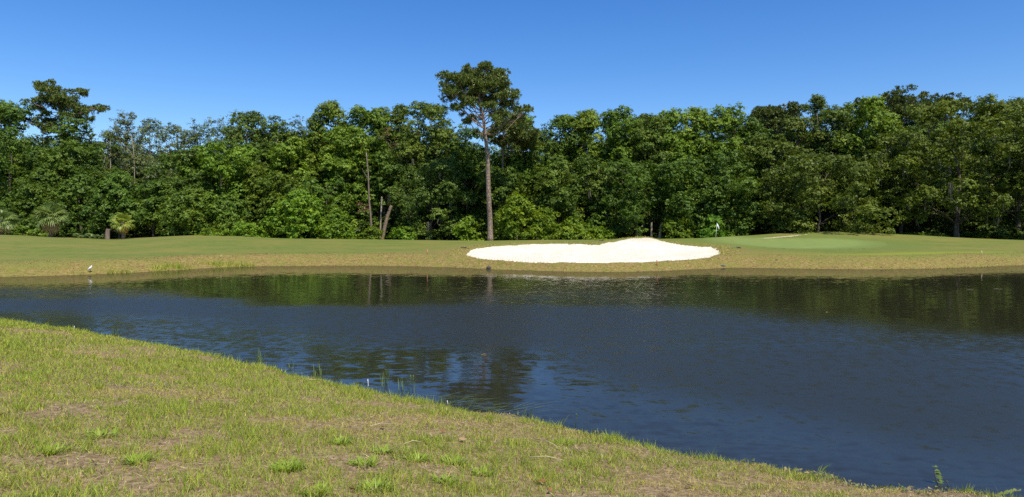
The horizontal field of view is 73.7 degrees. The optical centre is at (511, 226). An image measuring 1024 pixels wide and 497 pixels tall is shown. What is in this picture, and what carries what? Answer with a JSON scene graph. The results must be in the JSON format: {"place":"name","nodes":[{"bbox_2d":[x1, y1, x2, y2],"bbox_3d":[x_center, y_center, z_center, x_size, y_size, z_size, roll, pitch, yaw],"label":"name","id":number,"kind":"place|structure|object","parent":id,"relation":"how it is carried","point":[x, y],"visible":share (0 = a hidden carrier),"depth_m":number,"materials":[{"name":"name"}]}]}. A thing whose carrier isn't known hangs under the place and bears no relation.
{"place":"outdoors","nodes":[
{"label":"outdoors","id":0,"kind":"place"},
{"bbox_2d":[0,265,1023,496],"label":"pond water","id":1,"kind":"structure","parent":0,"point":[906,378],"depth_m":15.72,"materials":[{"name":"blue liquid"}]},
{"bbox_2d":[0,232,1023,496],"bbox_3d":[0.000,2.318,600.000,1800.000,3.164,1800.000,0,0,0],"label":"ground","id":2,"kind":"structure","parent":0,"point":[22,252],"depth_m":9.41,"materials":[{"name":"green plant"}]},
{"bbox_2d":[0,208,19,234],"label":"palm tree","id":3,"kind":"object","parent":2,"relation":"on","point":[8,222],"visible":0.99,"depth_m":87.32,"materials":[{"name":"green plant"}]},
{"bbox_2d":[0,99,44,191],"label":"broadleaf tree","id":4,"kind":"object","parent":2,"relation":"on","point":[9,111],"visible":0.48,"depth_m":110.60,"materials":[{"name":"green plant"}]},
{"bbox_2d":[4,222,48,236],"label":"shrub","id":5,"kind":"object","parent":2,"relation":"on","point":[34,232],"visible":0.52,"depth_m":91.51,"materials":[{"name":"green plant"}]},
{"bbox_2d":[0,134,55,224],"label":"broadleaf tree","id":6,"kind":"object","parent":2,"relation":"on","point":[3,143],"visible":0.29,"depth_m":101.67,"materials":[{"name":"green plant"}]},
{"bbox_2d":[0,167,83,236],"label":"vine covered tree","id":7,"kind":"object","parent":2,"relation":"on","point":[36,195],"visible":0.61,"depth_m":96.05,"materials":[{"name":"green plant"}]},
{"bbox_2d":[0,146,93,204],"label":"broadleaf tree","id":8,"kind":"object","parent":2,"relation":"on","point":[53,156],"visible":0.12,"depth_m":105.67,"materials":[{"name":"green plant"}]},
{"bbox_2d":[30,201,68,236],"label":"palm tree","id":9,"kind":"object","parent":2,"relation":"on","point":[52,222],"visible":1,"depth_m":86.05,"materials":[{"name":"green plant"}]},
{"bbox_2d":[0,79,110,161],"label":"pine tree","id":10,"kind":"object","parent":2,"relation":"on","point":[52,96],"visible":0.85,"depth_m":114.78,"materials":[{"name":"green plant"}]},
{"bbox_2d":[25,172,123,238],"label":"vine covered tree","id":11,"kind":"object","parent":2,"relation":"on","point":[76,186],"visible":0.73,"depth_m":96.75,"materials":[{"name":"green plant"}]},
{"bbox_2d":[46,151,102,210],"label":"broadleaf tree","id":12,"kind":"object","parent":2,"relation":"on","point":[61,172],"visible":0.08,"depth_m":110.45,"materials":[{"name":"green plant"}]},
{"bbox_2d":[46,115,127,209],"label":"broadleaf tree","id":13,"kind":"object","parent":2,"relation":"on","point":[70,145],"visible":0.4,"depth_m":111.07,"materials":[{"name":"green plant"}]},
{"bbox_2d":[95,129,123,173],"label":"slender tree","id":14,"kind":"object","parent":2,"relation":"on","point":[104,135],"visible":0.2,"depth_m":118.32,"materials":[{"name":"green plant"}]},
{"bbox_2d":[78,170,155,238],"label":"vine covered tree","id":15,"kind":"object","parent":2,"relation":"on","point":[113,186],"visible":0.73,"depth_m":97.19,"materials":[{"name":"green plant"}]},
{"bbox_2d":[109,212,135,238],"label":"palm tree","id":16,"kind":"object","parent":2,"relation":"on","point":[122,227],"visible":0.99,"depth_m":86.04,"materials":[{"name":"green plant"}]},
{"bbox_2d":[106,109,146,197],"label":"slender tree","id":17,"kind":"object","parent":2,"relation":"on","point":[117,130],"visible":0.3,"depth_m":119.57,"materials":[{"name":"green plant"}]},
{"bbox_2d":[103,198,161,238],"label":"vine covered tree","id":18,"kind":"object","parent":2,"relation":"on","point":[140,232],"visible":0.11,"depth_m":104.12,"materials":[{"name":"green plant"}]},
{"bbox_2d":[117,141,156,197],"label":"slender tree","id":19,"kind":"object","parent":2,"relation":"on","point":[137,160],"visible":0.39,"depth_m":112.90,"materials":[{"name":"green plant"}]},
{"bbox_2d":[115,180,176,236],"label":"vine covered tree","id":20,"kind":"object","parent":2,"relation":"on","point":[139,213],"visible":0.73,"depth_m":97.31,"materials":[{"name":"green plant"}]},
{"bbox_2d":[130,117,173,168],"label":"slender tree","id":21,"kind":"object","parent":2,"relation":"on","point":[149,128],"visible":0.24,"depth_m":121.00,"materials":[{"name":"green plant"}]},
{"bbox_2d":[139,158,177,236],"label":"slender tree","id":22,"kind":"object","parent":2,"relation":"on","point":[158,172],"visible":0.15,"depth_m":110.43,"materials":[{"name":"green plant"}]},
{"bbox_2d":[154,121,185,173],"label":"slender tree","id":23,"kind":"object","parent":2,"relation":"on","point":[173,133],"visible":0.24,"depth_m":119.25,"materials":[{"name":"green plant"}]},
{"bbox_2d":[144,148,223,236],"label":"broadleaf tree","id":24,"kind":"object","parent":2,"relation":"on","point":[198,177],"visible":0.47,"depth_m":99.92,"materials":[{"name":"green plant"}]},
{"bbox_2d":[154,185,224,235],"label":"vine covered tree","id":25,"kind":"object","parent":2,"relation":"on","point":[175,215],"visible":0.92,"depth_m":92.50,"materials":[{"name":"green plant"}]},
{"bbox_2d":[173,128,205,172],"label":"slender tree","id":26,"kind":"object","parent":2,"relation":"on","point":[183,136],"visible":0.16,"depth_m":117.50,"materials":[{"name":"green plant"}]},
{"bbox_2d":[188,115,231,161],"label":"slender tree","id":27,"kind":"object","parent":2,"relation":"on","point":[208,135],"visible":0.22,"depth_m":117.73,"materials":[{"name":"green plant"}]},
{"bbox_2d":[176,141,263,233],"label":"broadleaf tree","id":28,"kind":"object","parent":2,"relation":"on","point":[210,159],"visible":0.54,"depth_m":100.48,"materials":[{"name":"green plant"}]},
{"bbox_2d":[198,192,253,236],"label":"vine covered tree","id":29,"kind":"object","parent":2,"relation":"on","point":[228,203],"visible":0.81,"depth_m":93.77,"materials":[{"name":"green plant"}]},
{"bbox_2d":[213,221,277,237],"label":"shrub","id":30,"kind":"object","parent":2,"relation":"on","point":[252,226],"visible":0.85,"depth_m":91.56,"materials":[{"name":"green plant"}]},
{"bbox_2d":[216,110,275,203],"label":"oak tree","id":31,"kind":"object","parent":2,"relation":"on","point":[233,137],"visible":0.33,"depth_m":115.17,"materials":[{"name":"green plant"}]},
{"bbox_2d":[223,161,283,235],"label":"broadleaf tree","id":32,"kind":"object","parent":2,"relation":"on","point":[259,170],"visible":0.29,"depth_m":101.26,"materials":[{"name":"green plant"}]},
{"bbox_2d":[231,139,277,204],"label":"broadleaf tree","id":33,"kind":"object","parent":2,"relation":"on","point":[258,145],"visible":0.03,"depth_m":111.13,"materials":[{"name":"green plant"}]},
{"bbox_2d":[243,171,313,237],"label":"broadleaf tree","id":34,"kind":"object","parent":2,"relation":"on","point":[287,183],"visible":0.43,"depth_m":98.17,"materials":[{"name":"green plant"}]},
{"bbox_2d":[254,115,303,168],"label":"oak tree","id":35,"kind":"object","parent":2,"relation":"on","point":[280,133],"visible":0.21,"depth_m":114.37,"materials":[{"name":"green plant"}]},
{"bbox_2d":[266,455,308,472],"bbox_3d":[-1.813,1.928,5.511,0.365,0.072,0.332,0,0,0],"label":"weed clump","id":36,"kind":"object","parent":2,"relation":"on","point":[288,463],"visible":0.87,"depth_m":5.55,"materials":[{"name":"green plant"}]},
{"bbox_2d":[261,136,322,238],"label":"broadleaf tree","id":37,"kind":"object","parent":2,"relation":"on","point":[289,154],"visible":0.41,"depth_m":103.69,"materials":[{"name":"green plant"}]},
{"bbox_2d":[258,185,334,238],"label":"shrub","id":38,"kind":"object","parent":2,"relation":"on","point":[298,198],"visible":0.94,"depth_m":91.53,"materials":[{"name":"green plant"}]},
{"bbox_2d":[287,115,323,148],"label":"slender tree","id":39,"kind":"object","parent":2,"relation":"on","point":[299,128],"visible":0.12,"depth_m":115.77,"materials":[{"name":"green plant"}]},
{"bbox_2d":[296,99,352,205],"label":"broadleaf tree","id":40,"kind":"object","parent":2,"relation":"on","point":[314,136],"visible":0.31,"depth_m":106.90,"materials":[{"name":"green plant"}]},
{"bbox_2d":[296,176,360,238],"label":"broadleaf tree","id":41,"kind":"object","parent":2,"relation":"on","point":[320,189],"visible":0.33,"depth_m":99.30,"materials":[{"name":"green plant"}]},
{"bbox_2d":[311,205,360,238],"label":"shrub","id":42,"kind":"object","parent":2,"relation":"on","point":[335,214],"visible":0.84,"depth_m":91.35,"materials":[{"name":"green plant"}]},
{"bbox_2d":[310,124,376,238],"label":"broadleaf tree","id":43,"kind":"object","parent":2,"relation":"on","point":[347,140],"visible":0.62,"depth_m":102.26,"materials":[{"name":"green plant"}]},
{"bbox_2d":[318,104,398,236],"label":"broadleaf tree","id":44,"kind":"object","parent":2,"relation":"on","point":[375,120],"visible":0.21,"depth_m":107.27,"materials":[{"name":"green plant"}]},
{"bbox_2d":[355,226,384,239],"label":"shrub","id":45,"kind":"object","parent":2,"relation":"on","point":[375,232],"visible":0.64,"depth_m":92.53,"materials":[{"name":"green plant"}]},
{"bbox_2d":[347,153,398,237],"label":"broadleaf tree","id":46,"kind":"object","parent":2,"relation":"on","point":[374,173],"visible":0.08,"depth_m":105.83,"materials":[{"name":"green plant"}]},
{"bbox_2d":[350,475,399,492],"bbox_3d":[-1.042,1.963,5.196,0.382,0.077,0.325,0,0,44],"label":"weed clump","id":47,"kind":"object","parent":2,"relation":"on","point":[378,482],"visible":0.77,"depth_m":5.24,"materials":[{"name":"green plant"}]},
{"bbox_2d":[360,106,396,238],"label":"broadleaf tree","id":48,"kind":"object","parent":2,"relation":"on","point":[381,110],"visible":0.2,"depth_m":110.69,"materials":[{"name":"green plant"}]},
{"bbox_2d":[355,149,417,239],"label":"broadleaf tree","id":49,"kind":"object","parent":2,"relation":"on","point":[380,158],"visible":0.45,"depth_m":103.99,"materials":[{"name":"green plant"}]},
{"bbox_2d":[377,103,417,163],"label":"oak tree","id":50,"kind":"object","parent":2,"relation":"on","point":[398,113],"visible":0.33,"depth_m":110.51,"materials":[{"name":"green plant"}]},
{"bbox_2d":[386,226,417,239],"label":"shrub","id":51,"kind":"object","parent":2,"relation":"on","point":[402,235],"visible":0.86,"depth_m":92.14,"materials":[{"name":"green plant"}]},
{"bbox_2d":[381,211,436,239],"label":"bush","id":52,"kind":"object","parent":2,"relation":"on","point":[394,225],"visible":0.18,"depth_m":102.78,"materials":[{"name":"green plant"}]},
{"bbox_2d":[382,157,481,239],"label":"oak tree","id":53,"kind":"object","parent":2,"relation":"on","point":[444,172],"visible":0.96,"depth_m":96.56,"materials":[{"name":"green plant"}]},
{"bbox_2d":[389,100,475,237],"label":"oak tree","id":54,"kind":"object","parent":2,"relation":"on","point":[414,147],"visible":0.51,"depth_m":103.05,"materials":[{"name":"green plant"}]},
{"bbox_2d":[442,123,495,240],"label":"broadleaf tree","id":55,"kind":"object","parent":2,"relation":"on","point":[466,163],"visible":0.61,"depth_m":102.45,"materials":[{"name":"green plant"}]},
{"bbox_2d":[452,215,485,240],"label":"shrub","id":56,"kind":"object","parent":2,"relation":"on","point":[467,223],"visible":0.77,"depth_m":94.24,"materials":[{"name":"green plant"}]},
{"bbox_2d":[434,60,533,240],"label":"pine tree","id":57,"kind":"object","parent":2,"relation":"on","point":[479,82],"visible":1,"depth_m":91.31,"materials":[{"name":"green plant"}]},
{"bbox_2d":[469,166,533,240],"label":"broadleaf tree","id":58,"kind":"object","parent":2,"relation":"on","point":[504,183],"visible":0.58,"depth_m":99.57,"materials":[{"name":"green plant"}]},
{"bbox_2d":[480,112,542,206],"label":"pine tree","id":59,"kind":"object","parent":2,"relation":"on","point":[522,136],"visible":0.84,"depth_m":102.22,"materials":[{"name":"green plant"}]},
{"bbox_2d":[0,236,1023,276],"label":"bank grass","id":60,"kind":"structure","parent":2,"relation":"on","point":[166,265],"depth_m":45.07,"materials":[{"name":"green plant"}]},
{"bbox_2d":[486,191,537,240],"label":"shrub","id":61,"kind":"object","parent":2,"relation":"on","point":[506,221],"visible":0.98,"depth_m":93.06,"materials":[{"name":"green plant"}]},
{"bbox_2d":[490,114,551,227],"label":"broadleaf tree","id":62,"kind":"object","parent":2,"relation":"on","point":[517,163],"visible":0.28,"depth_m":106.12,"materials":[{"name":"green plant"}]},
{"bbox_2d":[518,126,574,219],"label":"broadleaf tree","id":63,"kind":"object","parent":2,"relation":"on","point":[545,140],"visible":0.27,"depth_m":106.13,"materials":[{"name":"green plant"}]},
{"bbox_2d":[527,207,566,239],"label":"shrub","id":64,"kind":"object","parent":2,"relation":"on","point":[546,223],"visible":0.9,"depth_m":91.87,"materials":[{"name":"green plant"}]},
{"bbox_2d":[529,158,590,239],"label":"broadleaf tree","id":65,"kind":"object","parent":2,"relation":"on","point":[559,173],"visible":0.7,"depth_m":98.67,"materials":[{"name":"green plant"}]},
{"bbox_2d":[538,114,591,222],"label":"broadleaf tree","id":66,"kind":"object","parent":2,"relation":"on","point":[563,122],"visible":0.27,"depth_m":107.22,"materials":[{"name":"green plant"}]},
{"bbox_2d":[553,216,594,239],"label":"shrub","id":67,"kind":"object","parent":2,"relation":"on","point":[570,229],"visible":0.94,"depth_m":91.02,"materials":[{"name":"green plant"}]},
{"bbox_2d":[564,108,607,223],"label":"broadleaf tree","id":68,"kind":"object","parent":2,"relation":"on","point":[588,122],"visible":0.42,"depth_m":106.00,"materials":[{"name":"green plant"}]},
{"bbox_2d":[466,238,719,262],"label":"bunker sand","id":69,"kind":"structure","parent":2,"relation":"on","point":[640,250],"depth_m":53.43,"materials":[{"name":"white sand"}]},
{"bbox_2d":[561,153,630,239],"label":"oak tree","id":70,"kind":"object","parent":2,"relation":"on","point":[605,178],"visible":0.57,"depth_m":99.33,"materials":[{"name":"green plant"}]},
{"bbox_2d":[590,226,614,239],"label":"shrub","id":71,"kind":"object","parent":2,"relation":"on","point":[600,233],"visible":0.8,"depth_m":93.47,"materials":[{"name":"green plant"}]},
{"bbox_2d":[592,104,645,238],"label":"broadleaf tree","id":72,"kind":"object","parent":2,"relation":"on","point":[616,129],"visible":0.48,"depth_m":105.24,"materials":[{"name":"green plant"}]},
{"bbox_2d":[580,158,682,238],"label":"broadleaf tree","id":73,"kind":"object","parent":2,"relation":"on","point":[630,212],"visible":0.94,"depth_m":94.85,"materials":[{"name":"green plant"}]},
{"bbox_2d":[624,113,679,236],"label":"oak tree","id":74,"kind":"object","parent":2,"relation":"on","point":[646,137],"visible":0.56,"depth_m":103.79,"materials":[{"name":"green plant"}]},
{"bbox_2d":[659,217,693,238],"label":"shrub","id":75,"kind":"object","parent":2,"relation":"on","point":[675,233],"visible":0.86,"depth_m":93.21,"materials":[{"name":"green plant"}]},
{"bbox_2d":[654,106,700,222],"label":"broadleaf tree","id":76,"kind":"object","parent":2,"relation":"on","point":[674,116],"visible":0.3,"depth_m":104.41,"materials":[{"name":"green plant"}]},
{"bbox_2d":[651,155,718,238],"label":"broadleaf tree","id":77,"kind":"object","parent":2,"relation":"on","point":[688,169],"visible":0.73,"depth_m":95.14,"materials":[{"name":"green plant"}]},
{"bbox_2d":[674,105,724,218],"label":"broadleaf tree","id":78,"kind":"object","parent":2,"relation":"on","point":[703,145],"visible":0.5,"depth_m":105.20,"materials":[{"name":"green plant"}]},
{"bbox_2d":[696,214,732,237],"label":"shrub","id":79,"kind":"object","parent":2,"relation":"on","point":[712,221],"visible":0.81,"depth_m":92.84,"materials":[{"name":"green plant"}]},
{"bbox_2d":[697,102,754,226],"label":"broadleaf tree","id":80,"kind":"object","parent":2,"relation":"on","point":[727,121],"visible":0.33,"depth_m":104.23,"materials":[{"name":"green plant"}]},
{"bbox_2d":[685,149,767,236],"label":"broadleaf tree","id":81,"kind":"object","parent":2,"relation":"on","point":[738,187],"visible":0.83,"depth_m":94.80,"materials":[{"name":"green plant"}]},
{"bbox_2d":[719,115,773,234],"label":"broadleaf tree","id":82,"kind":"object","parent":2,"relation":"on","point":[753,123],"visible":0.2,"depth_m":105.19,"materials":[{"name":"green plant"}]},
{"bbox_2d":[732,133,807,233],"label":"oak tree","id":83,"kind":"object","parent":2,"relation":"on","point":[770,150],"visible":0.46,"depth_m":100.86,"materials":[{"name":"green plant"}]},
{"bbox_2d":[747,101,821,140],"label":"pine tree","id":84,"kind":"object","parent":2,"relation":"on","point":[769,116],"visible":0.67,"depth_m":121.48,"materials":[{"name":"green plant"}]},
{"bbox_2d":[701,236,888,248],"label":"putting green","id":85,"kind":"object","parent":2,"relation":"on","point":[807,243],"visible":0.92,"depth_m":74.16,"materials":[{"name":"green plant"}]},
{"bbox_2d":[593,430,1008,496],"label":"shore groundcover","id":86,"kind":"object","parent":2,"relation":"on","point":[865,486],"visible":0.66,"depth_m":6.76,"materials":[{"name":"green plant"}]},
{"bbox_2d":[772,114,836,232],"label":"oak tree","id":87,"kind":"object","parent":2,"relation":"on","point":[796,126],"visible":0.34,"depth_m":104.56,"materials":[{"name":"green plant"}]},
{"bbox_2d":[802,94,829,158],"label":"oak tree","id":88,"kind":"object","parent":2,"relation":"on","point":[818,102],"visible":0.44,"depth_m":111.50,"materials":[{"name":"green plant"}]},
{"bbox_2d":[754,151,908,233],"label":"oak tree","id":89,"kind":"object","parent":2,"relation":"on","point":[806,163],"visible":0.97,"depth_m":91.00,"materials":[{"name":"green plant"}]},
{"bbox_2d":[809,104,868,230],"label":"oak tree","id":90,"kind":"object","parent":2,"relation":"on","point":[834,116],"visible":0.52,"depth_m":103.75,"materials":[{"name":"green plant"}]},
{"bbox_2d":[832,94,918,227],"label":"broadleaf tree","id":91,"kind":"object","parent":2,"relation":"on","point":[873,105],"visible":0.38,"depth_m":102.13,"materials":[{"name":"green plant"}]},
{"bbox_2d":[836,83,929,128],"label":"pine tree","id":92,"kind":"object","parent":2,"relation":"on","point":[896,103],"visible":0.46,"depth_m":114.26,"materials":[{"name":"green plant"}]},
{"bbox_2d":[854,213,915,233],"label":"shrub","id":93,"kind":"object","parent":2,"relation":"on","point":[895,227],"visible":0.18,"depth_m":103.49,"materials":[{"name":"green plant"}]},
{"bbox_2d":[860,130,954,232],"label":"oak tree","id":94,"kind":"object","parent":2,"relation":"on","point":[920,138],"visible":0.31,"depth_m":99.32,"materials":[{"name":"green plant"}]},
{"bbox_2d":[871,124,958,230],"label":"broadleaf tree","id":95,"kind":"object","parent":2,"relation":"on","point":[919,130],"visible":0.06,"depth_m":107.66,"materials":[{"name":"green plant"}]},
{"bbox_2d":[898,205,969,236],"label":"shrub","id":96,"kind":"object","parent":2,"relation":"on","point":[937,221],"visible":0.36,"depth_m":101.13,"materials":[{"name":"green plant"}]},
{"bbox_2d":[849,93,1023,237],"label":"oak tree","id":97,"kind":"object","parent":2,"relation":"on","point":[990,116],"visible":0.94,"depth_m":90.00,"materials":[{"name":"green plant"}]},
{"bbox_2d":[906,91,970,120],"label":"pine tree","id":98,"kind":"object","parent":2,"relation":"on","point":[949,97],"visible":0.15,"depth_m":116.36,"materials":[{"name":"green plant"}]},
{"bbox_2d":[907,118,1002,231],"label":"broadleaf tree","id":99,"kind":"object","parent":2,"relation":"on","point":[941,124],"visible":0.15,"depth_m":107.97,"materials":[{"name":"green plant"}]},
{"bbox_2d":[915,209,1014,238],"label":"shrub","id":100,"kind":"object","parent":2,"relation":"on","point":[971,223],"visible":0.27,"depth_m":103.07,"materials":[{"name":"green plant"}]},
{"bbox_2d":[943,116,1023,207],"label":"broadleaf tree","id":101,"kind":"object","parent":2,"relation":"on","point":[980,152],"visible":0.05,"depth_m":113.14,"materials":[{"name":"green plant"}]},
{"bbox_2d":[960,231,1022,239],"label":"shrub","id":102,"kind":"object","parent":2,"relation":"on","point":[995,235],"visible":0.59,"depth_m":95.14,"materials":[{"name":"green plant"}]},
{"bbox_2d":[969,133,1023,239],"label":"oak tree","id":103,"kind":"object","parent":2,"relation":"on","point":[1006,179],"visible":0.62,"depth_m":89.80,"materials":[{"name":"green plant"}]},
{"bbox_2d":[970,96,1023,233],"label":"oak tree","id":104,"kind":"object","parent":2,"relation":"on","point":[1021,102],"visible":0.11,"depth_m":102.79,"materials":[{"name":"green plant"}]},
{"bbox_2d":[973,207,1023,236],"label":"shrub","id":105,"kind":"object","parent":2,"relation":"on","point":[1012,212],"visible":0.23,"depth_m":103.56,"materials":[{"name":"green plant"}]},
{"bbox_2d":[0,0,1023,168],"label":"sky","id":106,"kind":"structure","parent":0,"point":[177,62],"materials":[{"name":"blue"}]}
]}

